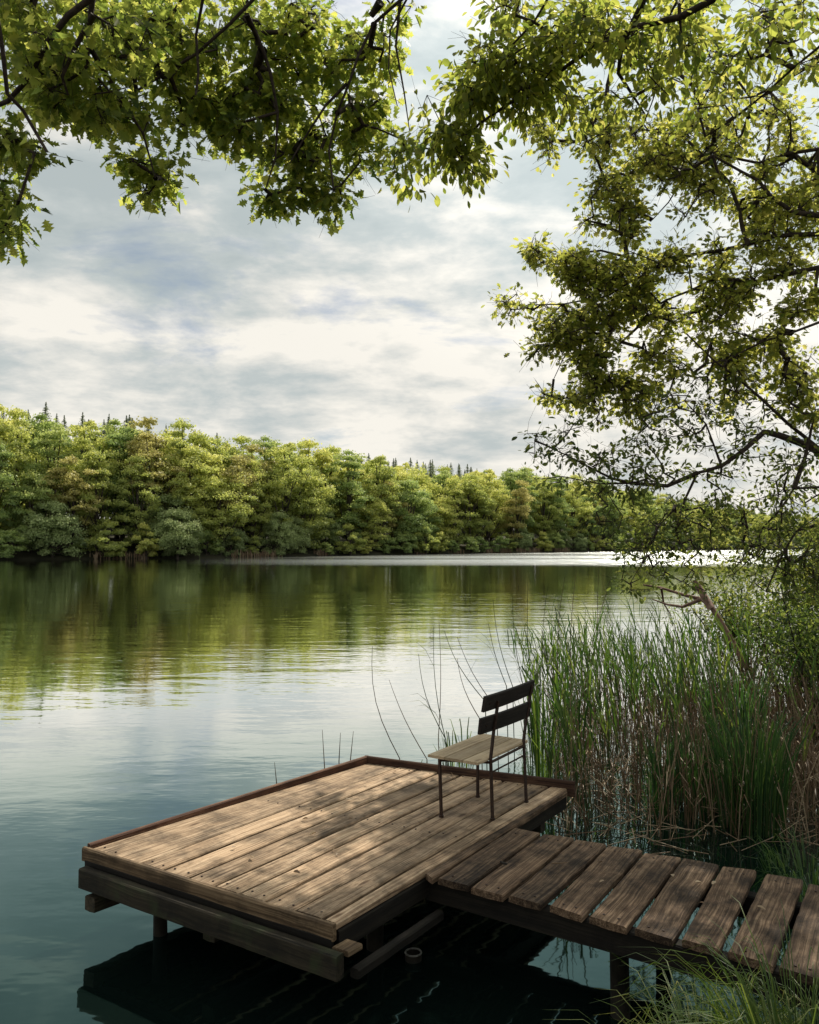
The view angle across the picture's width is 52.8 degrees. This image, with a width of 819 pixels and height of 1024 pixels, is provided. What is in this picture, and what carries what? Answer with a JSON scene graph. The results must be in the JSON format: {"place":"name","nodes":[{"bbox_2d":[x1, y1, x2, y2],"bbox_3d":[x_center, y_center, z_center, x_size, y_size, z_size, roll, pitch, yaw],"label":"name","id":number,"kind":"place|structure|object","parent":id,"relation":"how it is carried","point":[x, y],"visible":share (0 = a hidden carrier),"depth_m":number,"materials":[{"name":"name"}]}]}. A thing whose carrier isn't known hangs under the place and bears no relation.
{"place":"outdoors","nodes":[
{"label":"outdoors","id":0,"kind":"place"},
{"bbox_2d":[0,519,802,559],"bbox_3d":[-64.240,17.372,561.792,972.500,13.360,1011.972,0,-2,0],"label":"shore ground","id":1,"kind":"structure","parent":0,"point":[26,555],"depth_m":142.73,"materials":[{"name":"plant"}]},
{"bbox_2d":[0,441,22,530],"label":"broadleaf tree","id":2,"kind":"object","parent":1,"relation":"on","point":[5,515],"visible":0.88,"depth_m":115.10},
{"bbox_2d":[0,404,23,525],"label":"broadleaf tree","id":3,"kind":"object","parent":1,"relation":"on","point":[2,408],"visible":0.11,"depth_m":128.51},
{"bbox_2d":[0,529,32,558],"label":"shore bush","id":4,"kind":"object","parent":1,"relation":"on","point":[7,536],"visible":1,"depth_m":112.80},
{"bbox_2d":[0,405,56,546],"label":"broadleaf tree","id":5,"kind":"object","parent":1,"relation":"on","point":[17,447],"visible":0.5,"depth_m":120.44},
{"bbox_2d":[4,469,58,552],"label":"broadleaf tree","id":6,"kind":"object","parent":1,"relation":"on","point":[39,493],"visible":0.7,"depth_m":117.58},
{"bbox_2d":[14,413,71,506],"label":"broadleaf tree","id":7,"kind":"object","parent":1,"relation":"on","point":[39,427],"visible":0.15,"depth_m":130.77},
{"bbox_2d":[16,499,88,558],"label":"willow tree","id":8,"kind":"object","parent":1,"relation":"on","point":[62,520],"visible":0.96,"depth_m":115.86,"materials":[{"name":"plant"}]},
{"bbox_2d":[22,424,85,547],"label":"broadleaf tree","id":9,"kind":"object","parent":1,"relation":"on","point":[48,451],"visible":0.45,"depth_m":122.38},
{"bbox_2d":[36,455,103,543],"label":"broadleaf tree","id":10,"kind":"object","parent":1,"relation":"on","point":[73,475],"visible":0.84,"depth_m":119.47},
{"bbox_2d":[66,430,108,536],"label":"broadleaf tree","id":11,"kind":"object","parent":1,"relation":"on","point":[94,437],"visible":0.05,"depth_m":135.33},
{"bbox_2d":[50,419,127,537],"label":"broadleaf tree","id":12,"kind":"object","parent":1,"relation":"on","point":[81,441],"visible":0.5,"depth_m":125.86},
{"bbox_2d":[69,451,129,551],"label":"broadleaf tree","id":13,"kind":"object","parent":1,"relation":"on","point":[96,482],"visible":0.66,"depth_m":122.50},
{"bbox_2d":[84,519,130,558],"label":"shore bush","id":14,"kind":"object","parent":1,"relation":"on","point":[114,548],"visible":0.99,"depth_m":119.62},
{"bbox_2d":[88,426,148,541],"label":"broadleaf tree","id":15,"kind":"object","parent":1,"relation":"on","point":[128,432],"visible":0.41,"depth_m":128.97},
{"bbox_2d":[94,418,149,538],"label":"broadleaf tree","id":16,"kind":"object","parent":1,"relation":"on","point":[114,421],"visible":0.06,"depth_m":138.35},
{"bbox_2d":[107,453,162,550],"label":"broadleaf tree","id":17,"kind":"object","parent":1,"relation":"on","point":[138,515],"visible":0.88,"depth_m":124.56,"materials":[{"name":"plant"}]},
{"bbox_2d":[131,522,163,558],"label":"shore bush","id":18,"kind":"object","parent":1,"relation":"on","point":[146,545],"visible":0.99,"depth_m":122.12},
{"bbox_2d":[118,416,195,544],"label":"broadleaf tree","id":19,"kind":"object","parent":1,"relation":"on","point":[148,440],"visible":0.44,"depth_m":129.36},
{"bbox_2d":[132,489,206,551],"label":"tree","id":20,"kind":"object","parent":1,"relation":"on","point":[160,513],"visible":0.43,"depth_m":127.42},
{"bbox_2d":[153,428,186,467],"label":"broadleaf tree","id":21,"kind":"object","parent":1,"relation":"on","point":[166,447],"visible":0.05,"depth_m":142.36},
{"bbox_2d":[149,507,204,557],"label":"willow tree","id":22,"kind":"object","parent":1,"relation":"on","point":[169,543],"visible":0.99,"depth_m":123.59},
{"bbox_2d":[148,417,218,545],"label":"broadleaf tree","id":23,"kind":"object","parent":1,"relation":"on","point":[178,443],"visible":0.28,"depth_m":134.89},
{"bbox_2d":[164,444,223,548],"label":"broadleaf tree","id":24,"kind":"object","parent":1,"relation":"on","point":[186,464],"visible":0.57,"depth_m":129.34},
{"bbox_2d":[147,441,252,521],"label":"broadleaf tree","id":25,"kind":"object","parent":1,"relation":"on","point":[208,458],"visible":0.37,"depth_m":131.95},
{"bbox_2d":[194,529,224,555],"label":"shore bush","id":26,"kind":"object","parent":1,"relation":"on","point":[214,549],"visible":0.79,"depth_m":128.96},
{"bbox_2d":[185,473,258,553],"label":"broadleaf tree","id":27,"kind":"object","parent":1,"relation":"on","point":[239,511],"visible":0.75,"depth_m":129.84,"materials":[{"name":"plant"}]},
{"bbox_2d":[193,435,254,532],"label":"broadleaf tree","id":28,"kind":"object","parent":1,"relation":"on","point":[225,454],"visible":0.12,"depth_m":139.53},
{"bbox_2d":[205,454,259,550],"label":"broadleaf tree","id":29,"kind":"object","parent":1,"relation":"on","point":[228,473],"visible":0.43,"depth_m":134.00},
{"bbox_2d":[217,521,249,556],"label":"willow tree","id":30,"kind":"object","parent":1,"relation":"on","point":[237,545],"visible":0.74,"depth_m":131.78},
{"bbox_2d":[226,434,261,531],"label":"broadleaf tree","id":31,"kind":"object","parent":1,"relation":"on","point":[239,440],"visible":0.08,"depth_m":152.85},
{"bbox_2d":[224,443,277,547],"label":"broadleaf tree","id":32,"kind":"object","parent":1,"relation":"on","point":[252,447],"visible":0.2,"depth_m":141.26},
{"bbox_2d":[242,536,261,554],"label":"shore bush","id":33,"kind":"object","parent":1,"relation":"on","point":[253,547],"visible":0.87,"depth_m":134.58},
{"bbox_2d":[227,457,279,544],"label":"broadleaf tree","id":34,"kind":"object","parent":1,"relation":"on","point":[253,528],"visible":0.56,"depth_m":137.36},
{"bbox_2d":[245,435,287,546],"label":"broadleaf tree","id":35,"kind":"object","parent":1,"relation":"on","point":[273,443],"visible":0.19,"depth_m":145.81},
{"bbox_2d":[256,510,300,556],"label":"willow tree","id":36,"kind":"object","parent":1,"relation":"on","point":[282,530],"visible":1,"depth_m":137.53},
{"bbox_2d":[257,442,323,550],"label":"broadleaf tree","id":37,"kind":"object","parent":1,"relation":"on","point":[280,487],"visible":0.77,"depth_m":141.99,"materials":[{"name":"plant"}]},
{"bbox_2d":[280,515,312,553],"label":"willow tree","id":38,"kind":"object","parent":1,"relation":"on","point":[304,539],"visible":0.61,"depth_m":141.36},
{"bbox_2d":[274,472,338,551],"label":"broadleaf tree","id":39,"kind":"object","parent":1,"relation":"on","point":[313,521],"visible":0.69,"depth_m":143.91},
{"bbox_2d":[280,437,339,542],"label":"broadleaf tree","id":40,"kind":"object","parent":1,"relation":"on","point":[324,455],"visible":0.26,"depth_m":152.46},
{"bbox_2d":[315,542,334,554],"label":"shore bush","id":41,"kind":"object","parent":1,"relation":"on","point":[326,546],"visible":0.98,"depth_m":145.71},
{"bbox_2d":[307,511,347,552],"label":"willow tree","id":42,"kind":"object","parent":1,"relation":"on","point":[333,538],"visible":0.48,"depth_m":150.35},
{"bbox_2d":[312,445,353,544],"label":"broadleaf tree","id":43,"kind":"object","parent":1,"relation":"on","point":[333,449],"visible":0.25,"depth_m":157.31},
{"bbox_2d":[321,449,378,542],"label":"broadleaf tree","id":44,"kind":"object","parent":1,"relation":"on","point":[348,516],"visible":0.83,"depth_m":153.63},
{"bbox_2d":[323,461,376,543],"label":"broadleaf tree","id":45,"kind":"object","parent":1,"relation":"on","point":[363,486],"visible":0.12,"depth_m":160.24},
{"bbox_2d":[334,523,367,555],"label":"shore bush","id":46,"kind":"object","parent":1,"relation":"on","point":[347,547],"visible":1,"depth_m":148.53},
{"bbox_2d":[342,486,396,548],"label":"broadleaf tree","id":47,"kind":"object","parent":1,"relation":"on","point":[377,503],"visible":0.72,"depth_m":155.62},
{"bbox_2d":[92,546,659,558],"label":"shore sedge","id":48,"kind":"object","parent":1,"relation":"on","point":[535,549],"visible":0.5,"depth_m":136.74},
{"bbox_2d":[352,455,403,549],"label":"broadleaf tree","id":49,"kind":"object","parent":1,"relation":"on","point":[387,472],"visible":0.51,"depth_m":160.02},
{"bbox_2d":[375,535,396,553],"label":"shore bush","id":50,"kind":"object","parent":1,"relation":"on","point":[387,547],"visible":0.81,"depth_m":158.24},
{"bbox_2d":[380,481,414,549],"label":"broadleaf tree","id":51,"kind":"object","parent":1,"relation":"on","point":[404,504],"visible":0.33,"depth_m":162.99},
{"bbox_2d":[380,467,421,545],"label":"broadleaf tree","id":52,"kind":"object","parent":1,"relation":"on","point":[400,473],"visible":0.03,"depth_m":171.97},
{"bbox_2d":[394,530,417,554],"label":"shore bush","id":53,"kind":"object","parent":1,"relation":"on","point":[407,538],"visible":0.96,"depth_m":160.49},
{"bbox_2d":[385,478,433,550],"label":"broadleaf tree","id":54,"kind":"object","parent":1,"relation":"on","point":[409,496],"visible":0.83,"depth_m":163.18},
{"bbox_2d":[395,463,443,537],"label":"broadleaf tree","id":55,"kind":"object","parent":1,"relation":"on","point":[427,485],"visible":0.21,"depth_m":176.63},
{"bbox_2d":[400,494,443,541],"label":"broadleaf tree","id":56,"kind":"object","parent":1,"relation":"on","point":[430,510],"visible":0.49,"depth_m":169.21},
{"bbox_2d":[411,526,439,553],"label":"shore bush","id":57,"kind":"object","parent":1,"relation":"on","point":[431,540],"visible":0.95,"depth_m":163.94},
{"bbox_2d":[431,531,449,553],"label":"shore bush","id":58,"kind":"object","parent":1,"relation":"on","point":[443,546],"visible":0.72,"depth_m":167.37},
{"bbox_2d":[421,493,462,542],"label":"broadleaf tree","id":59,"kind":"object","parent":1,"relation":"on","point":[446,506],"visible":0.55,"depth_m":172.73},
{"bbox_2d":[429,470,456,542],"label":"broadleaf tree","id":60,"kind":"object","parent":1,"relation":"on","point":[442,477],"visible":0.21,"depth_m":181.38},
{"bbox_2d":[437,477,479,546],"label":"broadleaf tree","id":61,"kind":"object","parent":1,"relation":"on","point":[457,492],"visible":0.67,"depth_m":176.40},
{"bbox_2d":[457,536,479,553],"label":"shore bush","id":62,"kind":"object","parent":1,"relation":"on","point":[469,540],"visible":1,"depth_m":173.99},
{"bbox_2d":[448,472,495,545],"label":"broadleaf tree","id":63,"kind":"object","parent":1,"relation":"on","point":[467,484],"visible":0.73,"depth_m":180.45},
{"bbox_2d":[461,472,497,544],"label":"broadleaf tree","id":64,"kind":"object","parent":1,"relation":"on","point":[485,528],"visible":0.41,"depth_m":183.54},
{"bbox_2d":[474,536,490,552],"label":"shore bush","id":65,"kind":"object","parent":1,"relation":"on","point":[480,539],"visible":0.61,"depth_m":178.09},
{"bbox_2d":[472,468,509,546],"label":"broadleaf tree","id":66,"kind":"object","parent":1,"relation":"on","point":[497,497],"visible":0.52,"depth_m":187.32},
{"bbox_2d":[478,472,509,545],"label":"broadleaf tree","id":67,"kind":"object","parent":1,"relation":"on","point":[495,534],"visible":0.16,"depth_m":194.27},
{"bbox_2d":[490,536,509,552],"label":"shore bush","id":68,"kind":"object","parent":1,"relation":"on","point":[499,540],"visible":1,"depth_m":181.06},
{"bbox_2d":[497,467,520,545],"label":"broadleaf tree","id":69,"kind":"object","parent":1,"relation":"on","point":[508,479],"visible":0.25,"depth_m":199.93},
{"bbox_2d":[495,479,535,548],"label":"broadleaf tree","id":70,"kind":"object","parent":1,"relation":"on","point":[517,509],"visible":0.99,"depth_m":189.70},
{"bbox_2d":[510,526,533,550],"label":"willow tree","id":71,"kind":"object","parent":1,"relation":"on","point":[523,542],"visible":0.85,"depth_m":190.34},
{"bbox_2d":[506,467,539,538],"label":"broadleaf tree","id":72,"kind":"object","parent":1,"relation":"on","point":[522,474],"visible":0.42,"depth_m":195.85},
{"bbox_2d":[524,485,541,533],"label":"broadleaf tree","id":73,"kind":"object","parent":1,"relation":"on","point":[530,530],"visible":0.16,"depth_m":205.00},
{"bbox_2d":[534,531,554,552],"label":"shore bush","id":74,"kind":"object","parent":1,"relation":"on","point":[546,546],"visible":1,"depth_m":194.36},
{"bbox_2d":[528,481,565,542],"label":"broadleaf tree","id":75,"kind":"object","parent":1,"relation":"on","point":[544,524],"visible":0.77,"depth_m":199.92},
{"bbox_2d":[541,532,565,551],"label":"shore bush","id":76,"kind":"object","parent":1,"relation":"on","point":[556,537],"visible":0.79,"depth_m":198.31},
{"bbox_2d":[540,474,577,546],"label":"broadleaf tree","id":77,"kind":"object","parent":1,"relation":"on","point":[566,511],"visible":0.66,"depth_m":202.64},
{"bbox_2d":[558,483,595,548],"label":"broadleaf tree","id":78,"kind":"object","parent":1,"relation":"on","point":[586,509],"visible":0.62,"depth_m":208.15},
{"bbox_2d":[563,474,594,526],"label":"broadleaf tree","id":79,"kind":"object","parent":1,"relation":"on","point":[574,483],"visible":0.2,"depth_m":219.40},
{"bbox_2d":[572,533,587,550],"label":"bush","id":80,"kind":"object","parent":1,"relation":"on","point":[580,543],"visible":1,"depth_m":205.39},
{"bbox_2d":[574,497,607,548],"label":"broadleaf tree","id":81,"kind":"object","parent":1,"relation":"on","point":[587,499],"visible":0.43,"depth_m":213.25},
{"bbox_2d":[584,495,604,541],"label":"broadleaf tree","id":82,"kind":"object","parent":1,"relation":"on","point":[602,517],"visible":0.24,"depth_m":218.58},
{"bbox_2d":[586,531,606,550],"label":"shore bush","id":83,"kind":"object","parent":1,"relation":"on","point":[595,545],"visible":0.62,"depth_m":213.19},
{"bbox_2d":[591,476,619,547],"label":"broadleaf tree","id":84,"kind":"object","parent":1,"relation":"on","point":[610,512],"visible":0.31,"depth_m":221.84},
{"bbox_2d":[604,497,629,544],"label":"broadleaf tree","id":85,"kind":"object","parent":1,"relation":"on","point":[613,530],"visible":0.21,"depth_m":225.49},
{"bbox_2d":[616,506,651,547],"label":"broadleaf tree","id":86,"kind":"object","parent":1,"relation":"on","point":[635,524],"visible":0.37,"depth_m":228.48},
{"bbox_2d":[632,488,662,541],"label":"broadleaf tree","id":87,"kind":"object","parent":1,"relation":"on","point":[647,497],"visible":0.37,"depth_m":234.23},
{"bbox_2d":[691,509,710,547],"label":"broadleaf tree","id":88,"kind":"object","parent":1,"relation":"on","point":[699,533],"visible":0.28,"depth_m":253.41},
{"bbox_2d":[0,549,818,1023],"bbox_3d":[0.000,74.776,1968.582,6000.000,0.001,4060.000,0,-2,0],"label":"lake water","id":89,"kind":"structure","parent":0,"point":[134,693],"depth_m":10.26,"materials":[{"name":"liquid"}]},
{"bbox_2d":[404,947,421,963],"bbox_3d":[0.022,3.053,4.730,0.102,1.046,0.102,0,-2,0],"label":"mooring post","id":90,"kind":"object","parent":89,"relation":"in","point":[413,955],"visible":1,"depth_m":4.72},
{"bbox_2d":[513,662,574,777],"bbox_3d":[1.342,2.100,8.084,0.698,1.339,0.650,2,-3,-45],"label":"reed tuft","id":91,"kind":"object","parent":89,"relation":"on","point":[534,751],"visible":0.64,"depth_m":8.05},
{"bbox_2d":[628,721,686,817],"bbox_3d":[2.234,2.294,7.311,0.556,0.852,0.506,-2,-3,38],"label":"sedge tussock","id":92,"kind":"object","parent":89,"relation":"on","point":[652,782],"visible":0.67,"depth_m":7.27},
{"bbox_2d":[502,587,818,828],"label":"reed bed","id":93,"kind":"object","parent":89,"relation":"on","point":[631,658],"visible":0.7,"depth_m":9.12,"materials":[{"name":"plant"}]},
{"bbox_2d":[519,629,818,859],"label":"dry reeds","id":94,"kind":"object","parent":89,"relation":"on","point":[813,765],"visible":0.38,"depth_m":7.47,"materials":[{"name":"plant"}]},
{"bbox_2d":[643,581,749,668],"bbox_3d":[4.263,1.673,12.339,1.518,1.285,0.375,-1,-2,23],"label":"fallen branch","id":95,"kind":"object","parent":89,"relation":"on","point":[708,603],"visible":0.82,"depth_m":12.27,"materials":[{"name":"brown wood"}]},
{"bbox_2d":[661,705,738,813],"bbox_3d":[2.638,2.267,7.498,0.823,0.921,0.723,0,-2,0],"label":"sedge tussock","id":96,"kind":"object","parent":89,"relation":"on","point":[695,768],"visible":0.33,"depth_m":7.41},
{"bbox_2d":[646,542,783,687],"bbox_3d":[5.386,1.769,13.413,2.573,2.568,2.482,1,-3,-34],"label":"bush","id":97,"kind":"object","parent":89,"relation":"on","point":[728,608],"visible":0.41,"depth_m":13.22,"materials":[{"name":"green plant"}]},
{"bbox_2d":[687,655,787,763],"bbox_3d":[3.355,2.119,8.456,1.031,1.287,0.997,0,-2,13],"label":"sedge tussock","id":98,"kind":"object","parent":89,"relation":"on","point":[741,701],"visible":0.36,"depth_m":8.38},
{"bbox_2d":[689,691,818,839],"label":"sedge tussock","id":99,"kind":"object","parent":89,"relation":"on","point":[762,780],"visible":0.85,"depth_m":6.75,"materials":[{"name":"plant"}]},
{"bbox_2d":[699,584,817,708],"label":"bush","id":100,"kind":"object","parent":89,"relation":"on","point":[773,610],"visible":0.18,"depth_m":11.85,"materials":[{"name":"green plant"}]},
{"bbox_2d":[721,492,818,643],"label":"bush","id":101,"kind":"object","parent":89,"relation":"on","point":[769,588],"visible":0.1,"depth_m":12.40,"materials":[{"name":"green plant"}]},
{"bbox_2d":[729,550,818,752],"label":"bush","id":102,"kind":"object","parent":89,"relation":"on","point":[809,627],"visible":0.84,"depth_m":9.59,"materials":[{"name":"green plant"}]},
{"bbox_2d":[0,0,818,524],"label":"sky","id":103,"kind":"structure","parent":0,"point":[375,337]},
{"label":"bank ground","id":104,"kind":"structure","parent":0,"visible":0},
{"bbox_2d":[0,0,440,266],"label":"oak tree","id":105,"kind":"object","parent":104,"relation":"on","point":[50,61],"visible":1,"depth_m":5.43,"materials":[{"name":"green plant"}]},
{"bbox_2d":[78,755,818,1020],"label":"wooden jetty","id":106,"kind":"object","parent":104,"relation":"on","point":[324,910],"visible":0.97,"depth_m":4.73,"materials":[{"name":"brown wood"}]},
{"bbox_2d":[428,679,534,820],"bbox_3d":[0.553,1.691,5.985,0.464,0.864,0.839,-1,-3,34],"label":"chair","id":107,"kind":"object","parent":106,"relation":"on","point":[481,747],"visible":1,"depth_m":5.84,"materials":[{"name":"brown wood"}]},
{"bbox_2d":[380,0,818,211],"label":"chestnut tree","id":108,"kind":"object","parent":104,"relation":"on","point":[542,85],"visible":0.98,"depth_m":5.92,"materials":[{"name":"green plant"}]},
{"bbox_2d":[481,0,818,437],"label":"maple tree","id":109,"kind":"object","parent":104,"relation":"on","point":[581,272],"visible":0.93,"depth_m":9.30,"materials":[{"name":"green plant"}]},
{"bbox_2d":[512,334,818,612],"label":"alder tree","id":110,"kind":"object","parent":104,"relation":"on","point":[806,443],"visible":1,"depth_m":8.58,"materials":[{"name":"green plant"}]},
{"bbox_2d":[547,953,818,1023],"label":"grass tussock","id":111,"kind":"object","parent":104,"relation":"on","point":[655,1009],"depth_m":3.15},
{"bbox_2d":[592,896,818,1023],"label":"grass tussock","id":112,"kind":"object","parent":104,"relation":"on","point":[753,1012],"depth_m":3.03,"materials":[{"name":"plant"}]},
{"bbox_2d":[686,943,818,1023],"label":"grass tussock","id":113,"kind":"object","parent":104,"relation":"on","point":[810,1022],"depth_m":3.52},
{"bbox_2d":[733,824,818,895],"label":"sedge tussock","id":114,"kind":"object","parent":104,"relation":"on","point":[798,864],"visible":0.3,"depth_m":6.09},
{"bbox_2d":[754,870,816,901],"bbox_3d":[2.655,2.627,5.207,0.991,0.582,0.925,0,-2,0],"label":"sedge tussock","id":115,"kind":"object","parent":104,"relation":"on","point":[804,889],"visible":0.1,"depth_m":5.47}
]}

